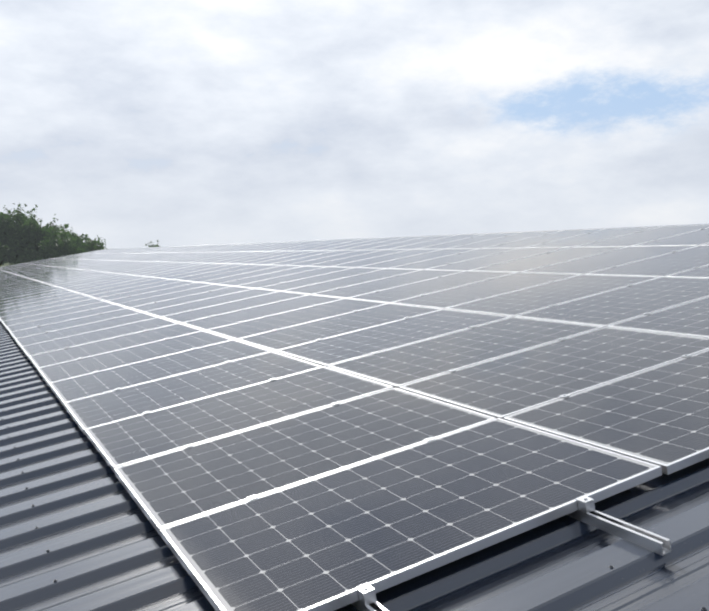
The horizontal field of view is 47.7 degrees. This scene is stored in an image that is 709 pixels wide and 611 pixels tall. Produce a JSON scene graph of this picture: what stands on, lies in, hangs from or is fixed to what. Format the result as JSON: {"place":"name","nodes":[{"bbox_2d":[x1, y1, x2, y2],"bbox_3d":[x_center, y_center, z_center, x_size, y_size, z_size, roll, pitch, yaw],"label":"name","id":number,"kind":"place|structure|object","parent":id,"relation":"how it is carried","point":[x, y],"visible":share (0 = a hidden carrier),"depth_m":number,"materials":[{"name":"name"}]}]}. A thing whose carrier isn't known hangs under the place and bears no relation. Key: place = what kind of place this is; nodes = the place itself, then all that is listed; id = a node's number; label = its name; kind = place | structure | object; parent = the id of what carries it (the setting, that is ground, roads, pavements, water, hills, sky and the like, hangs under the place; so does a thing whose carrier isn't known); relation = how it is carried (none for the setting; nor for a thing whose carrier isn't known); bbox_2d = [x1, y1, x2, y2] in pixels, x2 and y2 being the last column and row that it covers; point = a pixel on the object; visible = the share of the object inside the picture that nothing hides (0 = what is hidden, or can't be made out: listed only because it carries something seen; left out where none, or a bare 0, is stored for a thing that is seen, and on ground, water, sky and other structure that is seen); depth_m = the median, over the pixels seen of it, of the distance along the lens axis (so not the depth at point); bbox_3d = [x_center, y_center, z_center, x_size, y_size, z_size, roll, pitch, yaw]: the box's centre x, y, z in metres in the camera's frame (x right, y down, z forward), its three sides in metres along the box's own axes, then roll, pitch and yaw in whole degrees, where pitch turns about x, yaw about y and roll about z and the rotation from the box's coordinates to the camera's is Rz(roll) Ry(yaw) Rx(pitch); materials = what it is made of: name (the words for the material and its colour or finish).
{"place":"outdoors","nodes":[
{"label":"outdoors","id":0,"kind":"place"},
{"bbox_2d":[0,212,14,260],"bbox_3d":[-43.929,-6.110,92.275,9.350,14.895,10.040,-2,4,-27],"label":"tree","id":1,"kind":"object","parent":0,"point":[6,223],"visible":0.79,"depth_m":93.27,"materials":[{"name":"green plant"}]},
{"bbox_2d":[0,208,16,265],"bbox_3d":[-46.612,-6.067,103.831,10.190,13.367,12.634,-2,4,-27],"label":"tree","id":2,"kind":"object","parent":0,"point":[2,262],"depth_m":104.55,"materials":[{"name":"green plant"}]},
{"bbox_2d":[0,203,59,263],"bbox_3d":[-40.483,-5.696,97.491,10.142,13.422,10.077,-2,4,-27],"label":"tree","id":3,"kind":"object","parent":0,"point":[23,230],"visible":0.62,"depth_m":94.18,"materials":[{"name":"green plant"}]},
{"bbox_2d":[8,214,106,264],"bbox_3d":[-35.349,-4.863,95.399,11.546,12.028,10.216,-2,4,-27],"label":"tree","id":4,"kind":"object","parent":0,"point":[54,241],"visible":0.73,"depth_m":93.10,"materials":[{"name":"green plant"}]},
{"bbox_2d":[86,237,105,251],"bbox_3d":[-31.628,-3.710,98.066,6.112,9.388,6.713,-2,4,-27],"label":"tree","id":5,"kind":"object","parent":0,"point":[97,248],"visible":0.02,"depth_m":97.53,"materials":[{"name":"green plant"}]},
{"bbox_2d":[145,240,159,246],"bbox_3d":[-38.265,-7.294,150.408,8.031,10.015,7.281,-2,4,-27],"label":"tree","id":6,"kind":"object","parent":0,"point":[153,245],"visible":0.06,"depth_m":149.90,"materials":[{"name":"green plant"}]},
{"bbox_2d":[0,321,708,610],"bbox_3d":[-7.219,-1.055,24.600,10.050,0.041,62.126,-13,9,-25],"label":"roof sheeting","id":7,"kind":"object","parent":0,"point":[96,534],"depth_m":2.94,"materials":[{"name":"grey metal"}]},
{"bbox_2d":[1,410,706,610],"bbox_3d":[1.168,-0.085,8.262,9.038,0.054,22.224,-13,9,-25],"label":"roof screws","id":8,"kind":"object","parent":7,"relation":"on","point":[610,566],"visible":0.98,"depth_m":3.18,"materials":[{"name":"grey metal"}]},
{"bbox_2d":[351,510,670,610],"bbox_3d":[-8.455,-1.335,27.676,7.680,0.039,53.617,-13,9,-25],"label":"mounting rails","id":9,"kind":"object","parent":7,"relation":"on","point":[651,541],"visible":0.06,"depth_m":2.62,"materials":[{"name":"metal"}]},
{"bbox_2d":[3,228,704,605],"bbox_3d":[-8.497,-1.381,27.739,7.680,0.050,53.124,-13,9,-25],"label":"panel clamps","id":10,"kind":"object","parent":9,"relation":"on","point":[367,594],"visible":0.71,"depth_m":3.34,"materials":[{"name":"metal"}]},
{"bbox_2d":[0,225,708,610],"bbox_3d":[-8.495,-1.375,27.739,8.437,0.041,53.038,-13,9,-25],"label":"solar panel array","id":11,"kind":"object","parent":9,"relation":"on","point":[362,483],"visible":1,"depth_m":4.89,"materials":[{"name":"grey glass"}]},
{"bbox_2d":[0,0,708,248],"label":"sky","id":12,"kind":"structure","parent":0,"point":[132,123],"materials":[{"name":"white"}]},
{"bbox_3d":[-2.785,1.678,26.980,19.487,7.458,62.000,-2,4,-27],"label":"building walls","id":13,"kind":"object","parent":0,"visible":0},
{"bbox_2d":[119,224,708,248],"bbox_3d":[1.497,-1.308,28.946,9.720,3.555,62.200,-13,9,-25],"label":"roof slope","id":14,"kind":"structure","parent":13,"relation":"on","point":[479,233],"depth_m":15.33,"materials":[{"name":"grey metal"}]}
]}

